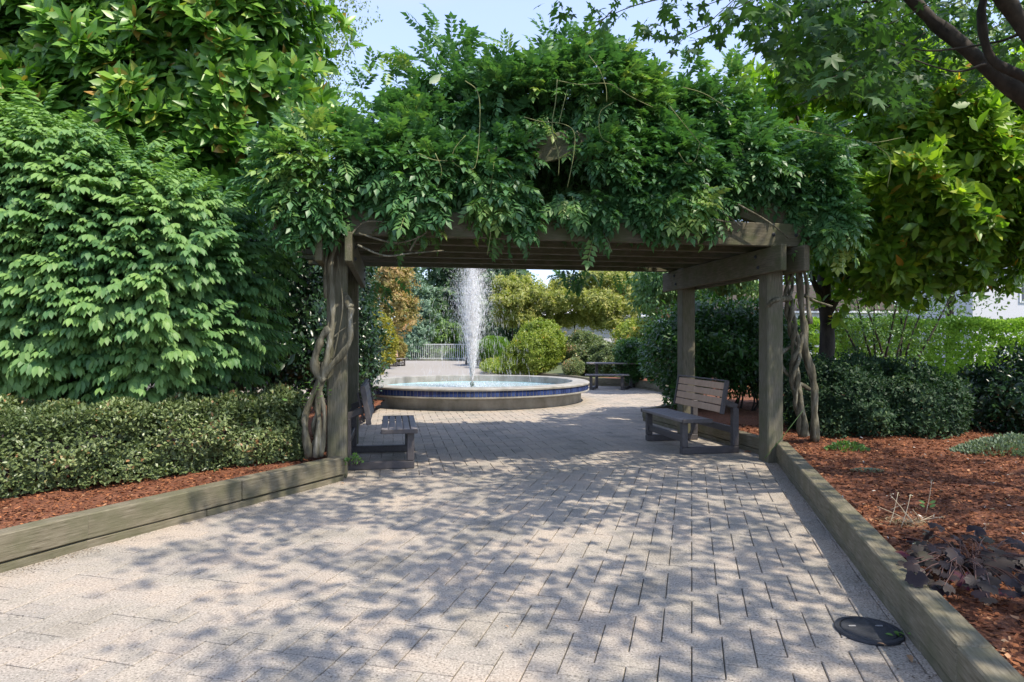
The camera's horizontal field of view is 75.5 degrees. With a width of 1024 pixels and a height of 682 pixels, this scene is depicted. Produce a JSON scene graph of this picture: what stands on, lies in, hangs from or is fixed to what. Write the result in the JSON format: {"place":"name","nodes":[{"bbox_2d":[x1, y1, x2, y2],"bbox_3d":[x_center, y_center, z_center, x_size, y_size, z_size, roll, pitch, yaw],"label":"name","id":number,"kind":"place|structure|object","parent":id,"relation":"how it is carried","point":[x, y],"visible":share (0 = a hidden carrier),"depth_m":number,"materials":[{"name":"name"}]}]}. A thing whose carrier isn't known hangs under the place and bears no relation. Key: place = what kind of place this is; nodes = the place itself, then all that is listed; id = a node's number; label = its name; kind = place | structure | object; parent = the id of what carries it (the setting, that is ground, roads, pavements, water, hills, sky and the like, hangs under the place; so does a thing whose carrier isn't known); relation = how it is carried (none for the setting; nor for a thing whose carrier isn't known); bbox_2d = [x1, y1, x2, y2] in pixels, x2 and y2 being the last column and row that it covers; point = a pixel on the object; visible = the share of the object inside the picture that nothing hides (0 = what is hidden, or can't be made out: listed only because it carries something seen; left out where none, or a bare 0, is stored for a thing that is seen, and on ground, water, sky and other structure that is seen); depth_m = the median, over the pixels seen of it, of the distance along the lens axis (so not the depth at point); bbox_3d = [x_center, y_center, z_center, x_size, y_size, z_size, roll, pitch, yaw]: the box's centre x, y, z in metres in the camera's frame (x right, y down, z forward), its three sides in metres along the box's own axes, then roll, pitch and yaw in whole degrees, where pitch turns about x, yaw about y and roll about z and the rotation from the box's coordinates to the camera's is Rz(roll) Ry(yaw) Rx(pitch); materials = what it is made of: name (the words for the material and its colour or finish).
{"place":"outdoors","nodes":[
{"label":"outdoors","id":0,"kind":"place"},
{"bbox_2d":[0,399,384,528],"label":"mulch bed","id":1,"kind":"object","parent":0,"point":[179,478],"visible":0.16,"depth_m":5.89,"materials":[{"name":"red wood"}]},
{"bbox_2d":[0,381,307,498],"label":"clipped hedge","id":2,"kind":"object","parent":1,"relation":"on","point":[275,414],"visible":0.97,"depth_m":6.30,"materials":[{"name":"green plant"}]},
{"bbox_2d":[0,82,310,447],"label":"burning bush","id":3,"kind":"object","parent":1,"relation":"on","point":[108,289],"visible":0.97,"depth_m":6.43,"materials":[{"name":"green plant"}]},
{"bbox_2d":[0,0,366,244],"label":"magnolia tree","id":4,"kind":"object","parent":1,"relation":"on","point":[202,83],"visible":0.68,"depth_m":8.55,"materials":[{"name":"green plant"}]},
{"bbox_2d":[217,228,326,398],"bbox_3d":[-4.318,-0.562,12.232,2.838,3.923,2.758,0,0,0],"label":"dark evergreen","id":5,"kind":"object","parent":1,"relation":"on","point":[309,321],"visible":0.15,"depth_m":11.57,"materials":[{"name":"green plant"}]},
{"bbox_2d":[297,266,393,402],"bbox_3d":[-3.593,-0.382,14.192,2.167,3.844,2.222,0,0,0],"label":"camellia bush","id":6,"kind":"object","parent":1,"relation":"on","point":[370,355],"visible":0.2,"depth_m":13.80,"materials":[{"name":"green plant"}]},
{"bbox_2d":[150,361,502,384],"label":"plaza","id":7,"kind":"structure","parent":0,"point":[408,368],"depth_m":35.38,"materials":[{"name":"white concrete"}]},
{"bbox_2d":[372,311,399,374],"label":"yellow shrub","id":8,"kind":"object","parent":7,"relation":"on","point":[385,320],"visible":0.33,"depth_m":30.55,"materials":[{"name":"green plant"}]},
{"bbox_2d":[367,266,424,368],"bbox_3d":[-7.474,-2.271,36.360,5.503,7.543,3.344,0,0,26],"label":"orange maple","id":9,"kind":"object","parent":7,"relation":"on","point":[402,305],"visible":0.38,"depth_m":35.35,"materials":[{"name":"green plant"}]},
{"bbox_2d":[390,350,406,366],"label":"bench","id":10,"kind":"object","parent":7,"relation":"on","point":[396,364],"visible":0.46,"depth_m":40.14,"materials":[{"name":"wood"}]},
{"bbox_2d":[394,335,407,361],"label":"ochre shrub","id":11,"kind":"object","parent":7,"relation":"on","point":[403,348],"visible":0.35,"depth_m":43.72,"materials":[{"name":"yellow plant"}]},
{"bbox_2d":[479,355,503,373],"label":"shrub","id":12,"kind":"object","parent":7,"relation":"on","point":[493,366],"visible":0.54,"depth_m":29.49,"materials":[{"name":"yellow plant"}]},
{"bbox_2d":[475,335,509,362],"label":"round shrub","id":13,"kind":"object","parent":7,"relation":"on","point":[488,350],"visible":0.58,"depth_m":36.73,"materials":[{"name":"green plant"}]},
{"bbox_2d":[479,269,538,343],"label":"dark far tree","id":14,"kind":"object","parent":7,"relation":"on","point":[500,330],"visible":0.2,"depth_m":48.88,"materials":[{"name":"green plant"}]},
{"bbox_2d":[498,343,521,374],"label":"round shrub","id":15,"kind":"object","parent":7,"relation":"on","point":[507,353],"visible":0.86,"depth_m":25.79,"materials":[{"name":"green plant"}]},
{"bbox_2d":[488,270,573,343],"bbox_3d":[1.101,-1.476,40.750,6.456,5.953,3.968,0,0,-36],"label":"spreading maple","id":16,"kind":"object","parent":7,"relation":"on","point":[524,305],"visible":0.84,"depth_m":39.56,"materials":[{"name":"green plant"}]},
{"bbox_2d":[510,315,567,375],"bbox_3d":[1.073,0.227,26.637,2.237,2.552,2.652,0,0,20],"label":"round shrub","id":17,"kind":"object","parent":7,"relation":"on","point":[544,343],"visible":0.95,"depth_m":25.93,"materials":[{"name":"green plant"}]},
{"bbox_2d":[561,357,584,375],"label":"round shrub","id":18,"kind":"object","parent":7,"relation":"on","point":[573,367],"visible":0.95,"depth_m":24.35,"materials":[{"name":"green plant"}]},
{"bbox_2d":[559,328,606,374],"bbox_3d":[2.962,0.463,27.413,2.309,2.085,2.375,0,0,0],"label":"round shrub","id":19,"kind":"object","parent":7,"relation":"on","point":[580,343],"visible":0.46,"depth_m":26.75,"materials":[{"name":"green plant"}]},
{"bbox_2d":[540,270,642,333],"bbox_3d":[4.912,-1.645,39.381,6.083,6.291,5.454,0,0,15],"label":"spreading maple","id":20,"kind":"object","parent":7,"relation":"on","point":[593,306],"visible":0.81,"depth_m":38.35,"materials":[{"name":"green plant"}]},
{"bbox_2d":[586,341,616,376],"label":"round shrub","id":21,"kind":"object","parent":7,"relation":"on","point":[602,351],"visible":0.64,"depth_m":25.79,"materials":[{"name":"green plant"}]},
{"bbox_2d":[609,316,656,344],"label":"round shrub","id":22,"kind":"object","parent":7,"relation":"on","point":[623,331],"visible":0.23,"depth_m":29.10,"materials":[{"name":"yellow plant"}]},
{"bbox_2d":[402,359,464,359],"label":"plaza edge strip","id":23,"kind":"object","parent":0,"point":[436,359],"visible":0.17,"depth_m":52.69,"materials":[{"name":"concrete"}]},
{"bbox_2d":[406,344,467,359],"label":"railing","id":24,"kind":"object","parent":23,"relation":"on","point":[441,352],"visible":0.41,"depth_m":52.28,"materials":[{"name":"white metal"}]},
{"bbox_2d":[0,384,941,681],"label":"pavement","id":25,"kind":"structure","parent":0,"point":[460,574],"depth_m":4.17,"materials":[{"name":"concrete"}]},
{"bbox_2d":[255,0,382,153],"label":"pale tree","id":26,"kind":"object","parent":25,"relation":"on","point":[343,42],"visible":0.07,"depth_m":14.90,"materials":[{"name":"green plant"}]},
{"bbox_2d":[343,452,363,465],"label":"weed tuft","id":27,"kind":"object","parent":25,"relation":"on","point":[353,457],"visible":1,"depth_m":7.12,"materials":[{"name":"green plant"}]},
{"bbox_2d":[348,379,417,469],"bbox_3d":[-1.654,1.006,8.391,0.855,0.987,1.504,0,0,-10],"label":"bench","id":28,"kind":"object","parent":25,"relation":"on","point":[409,429],"visible":0.92,"depth_m":7.81,"materials":[{"name":"wood"}]},
{"bbox_2d":[372,375,589,410],"bbox_3d":[-1.030,1.265,17.100,6.030,0.530,6.030,0,0,0],"label":"fountain","id":29,"kind":"object","parent":25,"relation":"on","point":[562,391],"visible":0.79,"depth_m":14.62,"materials":[{"name":"concrete"}]},
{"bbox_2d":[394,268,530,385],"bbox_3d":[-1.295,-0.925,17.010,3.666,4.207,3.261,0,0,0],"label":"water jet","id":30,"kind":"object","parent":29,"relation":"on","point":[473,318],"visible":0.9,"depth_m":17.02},
{"bbox_2d":[394,382,551,386],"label":"water","id":31,"kind":"structure","parent":29,"relation":"in","point":[500,384],"depth_m":18.37,"materials":[{"name":"teal liquid"}]},
{"bbox_2d":[407,380,529,386],"bbox_3d":[-0.734,1.111,17.158,3.631,0.179,3.916,0,0,-27],"label":"splash","id":32,"kind":"object","parent":31,"relation":"on","point":[475,383],"visible":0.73,"depth_m":17.11,"materials":[{"name":"white liquid"}]},
{"bbox_2d":[272,127,824,477],"bbox_3d":[0.393,-0.500,9.027,6.470,4.100,3.470,0,0,-10],"label":"pergola","id":33,"kind":"object","parent":25,"relation":"on","point":[754,247],"visible":0.6,"depth_m":8.21,"materials":[{"name":"brown wood"}]},
{"bbox_2d":[225,0,644,457],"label":"wisteria vine","id":34,"kind":"object","parent":33,"relation":"attached to","point":[472,105],"visible":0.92,"depth_m":7.20,"materials":[{"name":"green plant"}]},
{"bbox_2d":[283,382,331,403],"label":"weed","id":35,"kind":"object","parent":34,"relation":"attached to","point":[284,399],"visible":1,"depth_m":6.93,"materials":[{"name":"green plant"}]},
{"bbox_2d":[524,13,902,441],"bbox_3d":[2.429,-1.427,9.226,4.604,5.460,4.230,0,0,0],"label":"wisteria vine","id":36,"kind":"object","parent":33,"relation":"attached to","point":[696,135],"visible":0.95,"depth_m":7.93,"materials":[{"name":"green plant"}]},
{"bbox_2d":[585,362,634,389],"bbox_3d":[3.130,1.089,20.984,1.700,0.822,1.208,0,0,0],"label":"bench","id":37,"kind":"object","parent":25,"relation":"on","point":[591,386],"visible":0.88,"depth_m":20.52,"materials":[{"name":"wood"}]},
{"bbox_2d":[649,403,675,407],"bbox_3d":[2.975,1.410,13.170,0.140,0.250,1.266,0,0,36],"label":"timber edging","id":38,"kind":"object","parent":25,"relation":"on","point":[665,406],"visible":0.14,"depth_m":13.16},
{"bbox_2d":[641,375,738,454],"bbox_3d":[2.523,1.006,9.468,0.855,0.987,1.504,0,0,-10],"label":"bench","id":39,"kind":"object","parent":25,"relation":"on","point":[684,436],"visible":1,"depth_m":9.18,"materials":[{"name":"wood"}]},
{"bbox_2d":[642,412,758,454],"bbox_3d":[2.999,1.419,10.483,0.220,0.284,4.177,0,0,-12],"label":"timber edging","id":40,"kind":"object","parent":25,"relation":"on","point":[749,441],"visible":0.33,"depth_m":9.82,"materials":[{"name":"brown wood"}]},
{"bbox_2d":[765,404,807,457],"bbox_3d":[3.402,1.101,8.107,0.725,0.632,0.100,0,0,-25],"label":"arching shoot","id":41,"kind":"object","parent":25,"relation":"on","point":[785,433],"visible":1,"depth_m":8.01,"materials":[{"name":"plant"}]},
{"bbox_2d":[834,616,904,646],"bbox_3d":[1.844,1.500,3.419,0.326,0.040,0.326,0,0,0],"label":"drain cover","id":42,"kind":"object","parent":25,"relation":"on","point":[867,630],"visible":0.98,"depth_m":3.40,"materials":[{"name":"metal"}]},
{"bbox_2d":[885,630,909,636],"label":"weed","id":43,"kind":"object","parent":25,"relation":"on","point":[896,632],"visible":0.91,"depth_m":3.34,"materials":[{"name":"green plant"}]},
{"bbox_2d":[776,441,1023,681],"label":"timber edging","id":44,"kind":"object","parent":25,"relation":"on","point":[950,642],"visible":0.91,"depth_m":3.44,"materials":[{"name":"grey wood"}]},
{"bbox_2d":[255,0,1021,342],"label":"sky","id":45,"kind":"structure","parent":0,"point":[492,17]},
{"bbox_2d":[405,343,895,360],"bbox_3d":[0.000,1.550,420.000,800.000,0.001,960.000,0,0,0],"label":"ground","id":46,"kind":"structure","parent":0,"point":[442,360],"depth_m":53.74,"materials":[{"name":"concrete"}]},
{"bbox_2d":[0,456,344,572],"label":"timber edging","id":47,"kind":"object","parent":46,"relation":"on","point":[25,544],"visible":0.77,"depth_m":5.21,"materials":[{"name":"wood"}]},
{"bbox_2d":[392,267,444,359],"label":"blue conifer","id":48,"kind":"object","parent":46,"relation":"on","point":[420,330],"visible":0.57,"depth_m":54.07,"materials":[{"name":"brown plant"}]},
{"bbox_2d":[413,347,466,357],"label":"hedge","id":49,"kind":"object","parent":46,"relation":"on","point":[443,349],"visible":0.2,"depth_m":54.27,"materials":[{"name":"green plant"}]},
{"bbox_2d":[420,267,470,357],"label":"dark far tree","id":50,"kind":"object","parent":46,"relation":"on","point":[444,278],"visible":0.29,"depth_m":60.19,"materials":[{"name":"green plant"}]},
{"bbox_2d":[429,306,466,357],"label":"green far tree","id":51,"kind":"object","parent":46,"relation":"on","point":[443,332],"visible":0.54,"depth_m":56.39,"materials":[{"name":"green plant"}]},
{"bbox_2d":[452,268,511,352],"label":"grey far tree","id":52,"kind":"object","parent":46,"relation":"on","point":[487,332],"visible":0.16,"depth_m":57.78,"materials":[{"name":"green plant"}]},
{"bbox_2d":[476,360,673,403],"bbox_3d":[0.236,1.400,32.629,2.596,0.326,38.416,0,0,-13],"label":"timber edging","id":53,"kind":"object","parent":46,"relation":"on","point":[643,384],"visible":0.18,"depth_m":22.14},
{"bbox_2d":[560,311,647,341],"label":"house","id":54,"kind":"structure","parent":46,"relation":"on","point":[571,331],"depth_m":45.00,"materials":[{"name":"grey paint"}]},
{"bbox_2d":[533,0,1023,124],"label":"maple tree","id":55,"kind":"object","parent":46,"relation":"on","point":[840,30],"visible":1,"depth_m":5.26,"materials":[{"name":"green plant"}]},
{"bbox_2d":[657,285,904,358],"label":"house","id":56,"kind":"structure","parent":46,"relation":"on","point":[814,312],"depth_m":27.96,"materials":[{"name":"grey paint"}]},
{"bbox_2d":[783,273,894,334],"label":"woodland","id":57,"kind":"object","parent":46,"relation":"on","point":[803,281],"visible":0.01,"depth_m":66.47,"materials":[{"name":"green plant"}]},
{"bbox_2d":[897,258,1023,366],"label":"house","id":58,"kind":"structure","parent":46,"relation":"on","point":[1015,308],"depth_m":30.00,"materials":[{"name":"grey paint"}]},
{"bbox_2d":[1019,283,1023,302],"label":"window frame","id":59,"kind":"structure","parent":58,"relation":"in","point":[1021,297],"depth_m":29.95,"materials":[{"name":"white"}]},
{"bbox_2d":[600,377,903,402],"bbox_3d":[7.500,1.295,19.000,9.000,0.001,10.000,0,0,0],"label":"mulch bed","id":60,"kind":"object","parent":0,"point":[746,399],"visible":0.11,"depth_m":15.27,"materials":[{"name":"red wood"}]},
{"bbox_2d":[612,337,666,387],"bbox_3d":[4.317,0.564,20.949,1.632,1.882,2.920,0,0,-38],"label":"dark shrub","id":61,"kind":"object","parent":60,"relation":"on","point":[625,352],"visible":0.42,"depth_m":21.08,"materials":[{"name":"green plant"}]},
{"bbox_2d":[544,362,1014,409],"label":"garden soil","id":62,"kind":"structure","parent":0,"point":[558,370],"depth_m":29.26,"materials":[{"name":"brown soil"}]},
{"bbox_2d":[619,272,758,322],"bbox_3d":[5.201,-0.891,18.956,4.154,4.582,3.297,0,0,0],"label":"drooping evergreen","id":63,"kind":"object","parent":62,"relation":"on","point":[645,300],"visible":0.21,"depth_m":18.19,"materials":[{"name":"green plant"}]},
{"bbox_2d":[745,314,1023,385],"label":"tall bright hedge","id":64,"kind":"object","parent":62,"relation":"on","point":[993,327],"visible":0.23,"depth_m":19.40,"materials":[{"name":"green plant"}]},
{"bbox_2d":[800,288,996,368],"bbox_3d":[8.152,-0.481,14.297,3.973,3.697,2.283,0,0,0],"label":"young tree","id":65,"kind":"object","parent":62,"relation":"on","point":[875,332],"visible":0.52,"depth_m":14.30,"materials":[{"name":"green plant"}]},
{"bbox_2d":[827,0,1023,383],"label":"airy tree","id":66,"kind":"object","parent":62,"relation":"on","point":[981,295],"visible":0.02,"depth_m":20.36,"materials":[{"name":"green plant"}]},
{"bbox_2d":[668,402,1023,676],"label":"mulch bed","id":67,"kind":"object","parent":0,"point":[748,416],"visible":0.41,"depth_m":5.90,"materials":[{"name":"red wood"}]},
{"bbox_2d":[634,290,816,410],"bbox_3d":[4.273,0.261,13.295,3.636,2.519,2.965,0,0,0],"label":"laurel shrub","id":68,"kind":"object","parent":67,"relation":"on","point":[727,342],"visible":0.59,"depth_m":12.50,"materials":[{"name":"green plant"}]},
{"bbox_2d":[824,439,870,451],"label":"ground cover plant","id":69,"kind":"object","parent":67,"relation":"on","point":[841,444],"visible":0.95,"depth_m":7.95,"materials":[{"name":"green plant"}]},
{"bbox_2d":[850,467,883,472],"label":"ground cover plant","id":70,"kind":"object","parent":67,"relation":"on","point":[872,469],"visible":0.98,"depth_m":6.73,"materials":[{"name":"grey plant"}]},
{"bbox_2d":[722,6,1023,363],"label":"magnolia tree","id":71,"kind":"object","parent":67,"relation":"on","point":[946,199],"visible":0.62,"depth_m":9.21,"materials":[{"name":"green plant"}]},
{"bbox_2d":[783,346,976,439],"bbox_3d":[5.312,0.728,9.883,2.747,1.334,2.281,0,0,0],"label":"rounded shrub","id":72,"kind":"object","parent":67,"relation":"on","point":[857,390],"visible":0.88,"depth_m":9.19,"materials":[{"name":"green plant"}]},
{"bbox_2d":[865,480,985,543],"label":"dried flower stems","id":73,"kind":"object","parent":67,"relation":"on","point":[932,501],"visible":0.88,"depth_m":4.77,"materials":[{"name":"plant"}]},
{"bbox_2d":[841,435,1023,537],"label":"pale petals","id":74,"kind":"object","parent":67,"relation":"on","point":[942,490],"visible":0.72,"depth_m":6.05,"materials":[{"name":"plant"}]},
{"bbox_2d":[895,522,1023,603],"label":"coral bells","id":75,"kind":"object","parent":67,"relation":"on","point":[984,582],"visible":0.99,"depth_m":3.60,"materials":[{"name":"purple plant"}]},
{"bbox_2d":[947,431,1023,456],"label":"ground cover plant","id":76,"kind":"object","parent":67,"relation":"on","point":[1007,441],"visible":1,"depth_m":7.75,"materials":[{"name":"green plant"}]},
{"bbox_2d":[955,341,1023,433],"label":"dark shrub","id":77,"kind":"object","parent":67,"relation":"on","point":[997,391],"visible":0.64,"depth_m":9.64,"materials":[{"name":"green plant"}]}
]}

